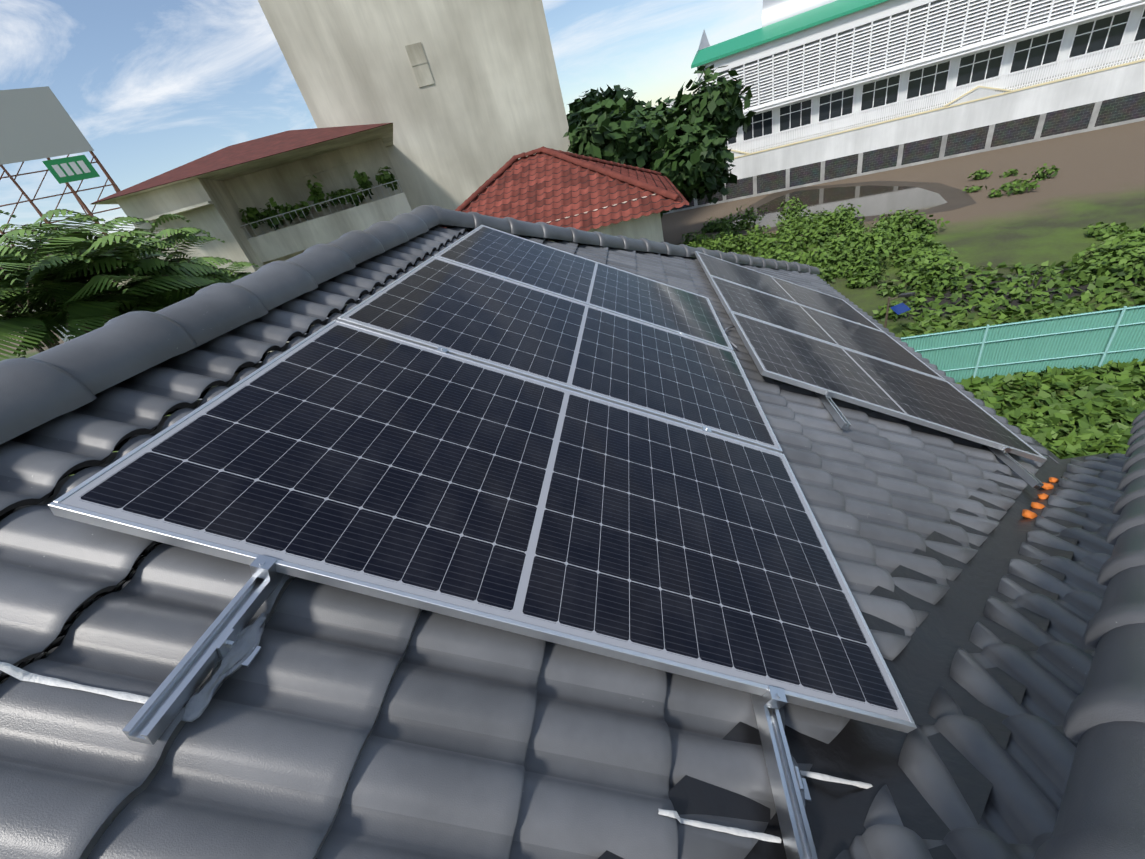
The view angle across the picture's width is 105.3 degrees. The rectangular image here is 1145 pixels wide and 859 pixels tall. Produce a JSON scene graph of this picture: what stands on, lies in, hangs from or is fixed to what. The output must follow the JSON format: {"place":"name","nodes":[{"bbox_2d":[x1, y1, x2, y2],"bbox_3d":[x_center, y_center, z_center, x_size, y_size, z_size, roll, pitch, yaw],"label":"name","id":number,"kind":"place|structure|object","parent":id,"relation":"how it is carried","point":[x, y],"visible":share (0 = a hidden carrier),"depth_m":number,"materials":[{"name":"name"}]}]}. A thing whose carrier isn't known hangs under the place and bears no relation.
{"place":"outdoors","nodes":[
{"label":"outdoors","id":0,"kind":"place"},
{"bbox_2d":[0,151,120,245],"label":"billboard frame","id":1,"kind":"object","parent":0,"point":[81,202],"visible":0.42,"depth_m":38.67,"materials":[{"name":"metal"}]},
{"bbox_2d":[0,86,93,164],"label":"billboard","id":2,"kind":"object","parent":1,"relation":"attached to","point":[37,123],"visible":1,"depth_m":36.76,"materials":[{"name":"grey"}]},
{"bbox_2d":[42,155,99,183],"bbox_3d":[-38.128,-19.836,33.319,0.060,1.500,2.500,14,43,40],"label":"sign board","id":3,"kind":"object","parent":1,"relation":"attached to","point":[93,173],"visible":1,"depth_m":33.28,"materials":[{"name":"green metal"}]},
{"bbox_2d":[51,160,90,176],"bbox_3d":[-38.111,-19.833,33.269,0.010,0.800,1.860,14,43,40],"label":"sign lettering","id":4,"kind":"object","parent":3,"relation":"attached to","point":[67,169],"visible":0.94,"depth_m":33.25},
{"bbox_2d":[55,324,79,341],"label":"billboard building","id":5,"kind":"structure","parent":0,"point":[65,338],"depth_m":40.95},
{"bbox_2d":[216,628,261,666],"bbox_3d":[-0.674,0.442,0.885,0.054,0.054,0.040,16,35,-4],"label":"foot","id":6,"kind":"object","parent":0,"point":[227,643],"visible":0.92,"depth_m":0.88},
{"bbox_2d":[79,576,422,858],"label":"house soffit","id":7,"kind":"structure","parent":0,"point":[117,810],"depth_m":3.08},
{"bbox_2d":[0,0,762,315],"label":"sky","id":8,"kind":"structure","parent":0,"point":[154,87],"materials":[{"name":"blue"}]},
{"bbox_2d":[258,0,571,209],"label":"tall building","id":9,"kind":"structure","parent":0,"point":[482,109],"depth_m":25.05,"materials":[{"name":"beige concrete"}]},
{"bbox_2d":[405,42,433,86],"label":"window","id":10,"kind":"structure","parent":9,"relation":"attached to","point":[418,62],"depth_m":24.47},
{"bbox_2d":[0,120,1144,475],"bbox_3d":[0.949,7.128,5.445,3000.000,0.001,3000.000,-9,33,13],"label":"ground","id":11,"kind":"structure","parent":0,"point":[1100,176],"depth_m":24.18,"materials":[{"name":"brown soil"}]},
{"bbox_2d":[0,209,258,373],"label":"palms","id":12,"kind":"object","parent":11,"relation":"on","point":[81,292],"depth_m":9.06,"materials":[{"name":"green plant"}]},
{"bbox_2d":[116,178,288,351],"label":"house wall","id":13,"kind":"structure","parent":11,"relation":"on","point":[221,218],"depth_m":18.40,"materials":[{"name":"beige paint"}]},
{"bbox_2d":[91,123,391,203],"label":"building roof","id":14,"kind":"structure","parent":13,"relation":"on","point":[255,149],"depth_m":18.66,"materials":[{"name":"red tile"}]},
{"bbox_2d":[90,123,392,204],"bbox_3d":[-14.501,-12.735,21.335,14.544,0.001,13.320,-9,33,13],"label":"roof fascia","id":15,"kind":"structure","parent":14,"relation":"attached to","point":[385,133],"depth_m":19.16,"materials":[{"name":"paint"}]},
{"bbox_2d":[144,162,351,220],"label":"building trim","id":16,"kind":"structure","parent":13,"relation":"attached to","point":[189,208],"depth_m":17.77,"materials":[{"name":"white paint"}]},
{"bbox_2d":[223,138,402,325],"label":"house wall","id":17,"kind":"structure","parent":11,"relation":"on","point":[283,184],"depth_m":21.51,"materials":[{"name":"beige paint"}]},
{"bbox_2d":[248,192,411,262],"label":"balcony wall","id":18,"kind":"structure","parent":17,"relation":"attached to","point":[272,245],"depth_m":21.20,"materials":[{"name":"beige paint"}]},
{"bbox_2d":[239,166,398,230],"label":"balcony plants","id":19,"kind":"object","parent":18,"relation":"in","point":[315,197],"visible":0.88,"depth_m":20.98,"materials":[{"name":"green plant"}]},
{"bbox_2d":[240,180,401,236],"bbox_3d":[-11.827,-10.573,20.919,7.500,0.569,0.036,-23,32,-10],"label":"balcony railing","id":20,"kind":"object","parent":18,"relation":"on","point":[321,206],"visible":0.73,"depth_m":20.84,"materials":[{"name":"metal"}]},
{"bbox_2d":[566,85,648,132],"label":"tree","id":21,"kind":"object","parent":11,"relation":"on","point":[579,104],"visible":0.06,"depth_m":40.40,"materials":[{"name":"green plant"}]},
{"bbox_2d":[563,64,756,217],"bbox_3d":[5.732,-18.590,32.459,14.932,11.178,15.305,-9,33,13],"label":"tree","id":22,"kind":"object","parent":11,"relation":"on","point":[687,153],"visible":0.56,"depth_m":27.25,"materials":[{"name":"green plant"}]},
{"bbox_2d":[709,181,975,233],"bbox_3d":[21.869,-18.535,35.471,16.078,0.001,18.583,-35,36,-27],"label":"pond rim","id":23,"kind":"object","parent":11,"relation":"on","point":[954,198],"visible":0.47,"depth_m":32.59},
{"bbox_2d":[884,297,897,327],"bbox_3d":[11.883,-4.166,16.214,0.481,1.734,0.088,13,42,39],"label":"solar lamp pole","id":24,"kind":"object","parent":11,"relation":"on","point":[886,316],"visible":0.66,"depth_m":16.20,"materials":[{"name":"grey metal"}]},
{"bbox_2d":[890,302,910,314],"bbox_3d":[11.841,-4.363,15.792,0.560,0.021,0.400,-22,60,-8],"label":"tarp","id":25,"kind":"object","parent":24,"relation":"attached to","point":[900,308],"visible":1,"depth_m":15.78,"materials":[{"name":"blue plastic"}]},
{"bbox_2d":[898,292,915,297],"bbox_3d":[11.879,-4.792,15.547,0.240,0.080,0.440,-28,18,-17],"label":"solar lamp head","id":26,"kind":"object","parent":24,"relation":"attached to","point":[908,294],"visible":1,"depth_m":15.48},
{"bbox_2d":[663,101,1144,213],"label":"building columns","id":27,"kind":"structure","parent":11,"relation":"on","point":[1093,118],"depth_m":38.48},
{"bbox_2d":[726,61,1144,179],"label":"white boundary wall","id":28,"kind":"structure","parent":27,"relation":"on","point":[1122,81],"depth_m":36.77,"materials":[{"name":"paint"}]},
{"bbox_2d":[728,58,1144,158],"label":"boundary wall trim","id":29,"kind":"structure","parent":28,"relation":"on","point":[1028,87],"depth_m":36.18,"materials":[{"name":"beige paint"}]},
{"bbox_2d":[725,39,1144,154],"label":"building wall","id":30,"kind":"structure","parent":29,"relation":"on","point":[944,104],"depth_m":36.16,"materials":[{"name":"white paint"}]},
{"bbox_2d":[671,92,1144,210],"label":"ground-floor windows","id":31,"kind":"structure","parent":11,"relation":"on","point":[1120,109],"depth_m":37.91,"materials":[{"name":"grey glass"}]},
{"bbox_2d":[679,163,1144,321],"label":"bushes","id":32,"kind":"object","parent":11,"relation":"on","point":[918,249],"visible":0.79,"depth_m":23.54,"materials":[{"name":"green plant"}]},
{"bbox_2d":[743,54,1143,153],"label":"trim","id":33,"kind":"structure","parent":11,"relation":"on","point":[949,104],"depth_m":39.72,"materials":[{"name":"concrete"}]},
{"bbox_2d":[901,306,1144,377],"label":"fence","id":34,"kind":"object","parent":11,"relation":"on","point":[1104,353],"visible":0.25,"depth_m":12.38,"materials":[{"name":"teal metal"}]},
{"bbox_2d":[901,305,1144,382],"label":"fence sheet","id":35,"kind":"object","parent":34,"relation":"attached to","point":[1126,337],"visible":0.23,"depth_m":12.54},
{"bbox_2d":[902,260,1144,458],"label":"bushes","id":36,"kind":"object","parent":11,"relation":"on","point":[1090,416],"visible":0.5,"depth_m":12.56,"materials":[{"name":"green plant"}]},
{"bbox_2d":[546,194,663,241],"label":"neighbour house walls","id":37,"kind":"structure","parent":0,"point":[648,227],"depth_m":13.58,"materials":[{"name":"white paint"}]},
{"bbox_2d":[443,152,688,230],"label":"neighbour roof","id":38,"kind":"structure","parent":37,"relation":"on","point":[541,187],"depth_m":14.19,"materials":[{"name":"red tile"}]},
{"bbox_2d":[455,155,515,210],"bbox_3d":[-4.039,-7.618,15.267,0.249,2.231,5.886,26,51,47],"label":"house roof hip","id":39,"kind":"object","parent":38,"relation":"on","point":[493,177],"visible":0.5,"depth_m":15.53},
{"bbox_2d":[515,146,543,158],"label":"neighbour roof ridge caps","id":40,"kind":"object","parent":38,"relation":"on","point":[524,154],"visible":0.85,"depth_m":15.75,"materials":[{"name":"red tile"}]},
{"bbox_2d":[544,147,661,174],"bbox_3d":[1.388,-10.676,17.483,0.249,2.231,5.886,26,51,47],"label":"ridge cap","id":41,"kind":"object","parent":38,"relation":"on","point":[611,163],"visible":0.81,"depth_m":17.44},
{"bbox_2d":[541,148,679,199],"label":"roof ridge","id":42,"kind":"structure","parent":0,"point":[635,182],"depth_m":13.76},
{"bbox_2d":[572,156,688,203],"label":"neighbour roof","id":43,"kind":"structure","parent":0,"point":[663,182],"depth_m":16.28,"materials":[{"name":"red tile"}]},
{"bbox_2d":[695,30,709,58],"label":"school building gable","id":44,"kind":"structure","parent":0,"point":[704,42],"depth_m":49.10,"materials":[{"name":"white paint"}]},
{"bbox_2d":[691,0,887,68],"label":"roof edge","id":45,"kind":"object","parent":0,"point":[802,21],"depth_m":42.34,"materials":[{"name":"green metal"}]},
{"bbox_2d":[762,0,836,26],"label":"school building vault","id":46,"kind":"object","parent":45,"relation":"on","point":[774,11],"visible":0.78,"depth_m":43.27,"materials":[{"name":"grey"}]},
{"bbox_2d":[794,766,810,800],"bbox_3d":[0.513,0.790,0.975,0.054,0.054,0.040,16,35,-4],"label":"foot","id":47,"kind":"object","parent":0,"point":[805,788],"visible":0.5,"depth_m":0.97},
{"bbox_2d":[727,185,947,229],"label":"pond water","id":48,"kind":"structure","parent":0,"point":[872,200],"depth_m":34.88,"materials":[{"name":"grey liquid"}]},
{"bbox_2d":[708,0,1119,108],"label":"school louvre opening","id":49,"kind":"object","parent":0,"point":[856,28],"depth_m":39.56,"materials":[{"name":"white metal"}]},
{"bbox_2d":[699,0,1144,152],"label":"school building","id":50,"kind":"structure","parent":0,"point":[1096,43],"depth_m":38.98,"materials":[{"name":"white paint"}]},
{"bbox_2d":[697,0,1139,112],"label":"school building louvres","id":51,"kind":"object","parent":50,"relation":"attached to","point":[871,14],"visible":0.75,"depth_m":39.58,"materials":[{"name":"white metal"}]},
{"bbox_2d":[727,6,1144,145],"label":"school building window frames","id":52,"kind":"structure","parent":50,"relation":"attached to","point":[1030,48],"depth_m":38.48,"materials":[{"name":"metal"}]},
{"bbox_3d":[-0.283,5.251,3.260,7.928,5.958,16.264,-9,33,13],"label":"house","id":53,"kind":"object","parent":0,"visible":0},
{"bbox_2d":[0,261,415,684],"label":"roof","id":54,"kind":"structure","parent":53,"relation":"on","point":[67,625],"depth_m":3.52,"materials":[{"name":"grey tile"}]},
{"bbox_2d":[416,226,579,261],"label":"roof","id":55,"kind":"structure","parent":53,"relation":"on","point":[457,237],"depth_m":4.22,"materials":[{"name":"grey tile"}]},
{"bbox_2d":[0,226,1048,858],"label":"roof","id":56,"kind":"structure","parent":53,"relation":"on","point":[484,742],"depth_m":0.95,"materials":[{"name":"grey tile"}]},
{"bbox_2d":[0,662,149,703],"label":"sealant","id":57,"kind":"object","parent":56,"relation":"attached to","point":[16,672],"visible":0.85,"depth_m":0.80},
{"bbox_2d":[122,572,284,744],"bbox_3d":[-0.545,-0.529,2.283,0.040,0.042,3.752,16,35,-4],"label":"rail","id":58,"kind":"object","parent":56,"relation":"on","point":[151,720],"visible":0.32,"depth_m":0.83,"materials":[{"name":"metal"}]},
{"bbox_2d":[250,554,276,579],"bbox_3d":[-0.692,0.308,0.983,0.040,0.046,0.031,16,35,-4],"label":"clamp","id":59,"kind":"object","parent":58,"relation":"on","point":[262,566],"visible":1,"depth_m":0.97,"materials":[{"name":"metal"}]},
{"bbox_2d":[0,205,440,444],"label":"ridge caps","id":60,"kind":"object","parent":56,"relation":"on","point":[40,388],"visible":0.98,"depth_m":1.50,"materials":[{"name":"grey tile"}]},
{"bbox_2d":[181,613,266,721],"bbox_3d":[-0.692,0.470,0.883,0.064,0.029,0.215,16,35,-4],"label":"foot seal","id":61,"kind":"object","parent":56,"relation":"on","point":[227,666],"visible":0.96,"depth_m":0.87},
{"bbox_2d":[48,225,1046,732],"bbox_3d":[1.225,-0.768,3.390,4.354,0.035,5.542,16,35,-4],"label":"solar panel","id":62,"kind":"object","parent":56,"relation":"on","point":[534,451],"visible":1,"depth_m":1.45,"materials":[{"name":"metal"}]},
{"bbox_2d":[437,347,447,352],"bbox_3d":[-0.573,-0.340,1.927,0.040,0.040,0.036,16,35,-4],"label":"clamp","id":63,"kind":"object","parent":62,"relation":"attached to","point":[442,349],"visible":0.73,"depth_m":1.91,"materials":[{"name":"metal"}]},
{"bbox_2d":[701,426,711,432],"bbox_3d":[0.614,0.008,2.016,0.040,0.040,0.036,16,35,-4],"label":"clamp","id":64,"kind":"object","parent":62,"relation":"attached to","point":[705,428],"visible":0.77,"depth_m":2.00,"materials":[{"name":"metal"}]},
{"bbox_2d":[429,205,819,274],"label":"hip caps","id":65,"kind":"object","parent":56,"relation":"on","point":[471,221],"visible":0.92,"depth_m":4.66,"materials":[{"name":"grey tile"}]},
{"bbox_2d":[658,808,780,842],"bbox_3d":[0.300,0.814,0.896,0.270,0.031,0.012,16,35,-4],"label":"sealant","id":66,"kind":"object","parent":56,"relation":"attached to","point":[738,831],"visible":0.96,"depth_m":0.90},
{"bbox_2d":[724,326,736,347],"bbox_3d":[1.263,-0.749,3.466,0.160,0.042,0.456,16,35,-4],"label":"cable","id":67,"kind":"object","parent":56,"relation":"on","point":[735,346],"visible":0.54,"depth_m":3.38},
{"bbox_2d":[751,693,817,858],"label":"rail","id":68,"kind":"object","parent":56,"relation":"on","point":[798,842],"depth_m":0.95,"materials":[{"name":"metal"}]},
{"bbox_2d":[761,685,786,708],"bbox_3d":[0.495,0.656,1.073,0.040,0.046,0.031,16,35,-4],"label":"clamp","id":69,"kind":"object","parent":68,"relation":"on","point":[774,697],"visible":1,"depth_m":1.06,"materials":[{"name":"metal"}]},
{"bbox_2d":[792,761,817,857],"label":"foot seal","id":70,"kind":"object","parent":56,"relation":"on","point":[803,796],"visible":0.06,"depth_m":0.97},
{"bbox_2d":[815,392,850,429],"bbox_3d":[1.833,-1.071,4.167,0.040,0.042,3.762,16,35,-4],"label":"rail","id":71,"kind":"object","parent":56,"relation":"on","point":[837,415],"visible":0.32,"depth_m":2.74,"materials":[{"name":"metal"}]},
{"bbox_2d":[825,389,834,397],"bbox_3d":[1.686,-0.236,2.871,0.040,0.046,0.031,16,35,-4],"label":"clamp","id":72,"kind":"object","parent":71,"relation":"attached to","point":[829,393],"visible":1,"depth_m":2.86,"materials":[{"name":"metal"}]},
{"bbox_2d":[793,765,872,788],"bbox_3d":[0.625,0.826,1.034,0.280,0.030,0.014,16,35,-4],"label":"sealant","id":73,"kind":"object","parent":56,"relation":"attached to","point":[820,776],"visible":0.58,"depth_m":1.03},
{"bbox_2d":[985,445,1043,488],"bbox_3d":[3.087,-0.704,4.261,0.040,0.042,3.762,16,35,-4],"label":"rail","id":74,"kind":"object","parent":56,"relation":"on","point":[1026,475],"visible":0.34,"depth_m":2.84,"materials":[{"name":"metal"}]},
{"bbox_2d":[1001,445,1011,452],"bbox_3d":[2.940,0.131,2.966,0.040,0.046,0.031,16,35,-4],"label":"clamp","id":75,"kind":"object","parent":74,"relation":"attached to","point":[1006,449],"visible":0.98,"depth_m":2.96,"materials":[{"name":"metal"}]},
{"bbox_2d":[835,453,1129,858],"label":"roof","id":76,"kind":"structure","parent":53,"relation":"on","point":[1026,772],"depth_m":1.19,"materials":[{"name":"grey tile"}]},
{"bbox_2d":[598,437,1107,858],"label":"valley flashing","id":77,"kind":"object","parent":76,"relation":"attached to","point":[919,666],"visible":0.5,"depth_m":1.19,"materials":[{"name":"grey metal"}]},
{"bbox_2d":[1022,509,1037,518],"bbox_3d":[2.544,0.476,2.434,0.069,0.058,0.066,-31,34,-21],"label":"orange tile fragment","id":78,"kind":"object","parent":77,"relation":"on","point":[1026,513],"visible":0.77,"depth_m":2.42,"materials":[{"name":"orange tile"}]},
{"bbox_2d":[1031,502,1044,508],"bbox_3d":[2.718,0.453,2.554,0.061,0.051,0.067,17,45,42],"label":"orange tile fragment","id":79,"kind":"object","parent":77,"relation":"on","point":[1036,505],"visible":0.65,"depth_m":2.54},
{"bbox_2d":[1038,493,1048,498],"bbox_3d":[2.896,0.420,2.681,0.071,0.055,0.062,9,40,35],"label":"orange tile fragment","id":80,"kind":"object","parent":77,"relation":"on","point":[1043,496],"visible":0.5,"depth_m":2.67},
{"bbox_2d":[1041,482,1053,489],"bbox_3d":[3.076,0.371,2.838,0.062,0.057,0.064,-29,34,-20],"label":"orange tile fragment","id":81,"kind":"object","parent":77,"relation":"on","point":[1046,486],"visible":0.75,"depth_m":2.82,"materials":[{"name":"orange ceramic"}]},
{"bbox_2d":[1049,477,1058,481],"bbox_3d":[3.253,0.349,2.949,0.064,0.058,0.062,-36,37,-28],"label":"orange tile fragment","id":82,"kind":"object","parent":77,"relation":"on","point":[1052,479],"visible":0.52,"depth_m":2.94,"materials":[{"name":"orange ceramic"}]},
{"bbox_2d":[1034,410,1144,858],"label":"hip caps","id":83,"kind":"structure","parent":76,"relation":"on","point":[1101,814],"depth_m":0.73,"materials":[{"name":"grey tile"}]}
]}

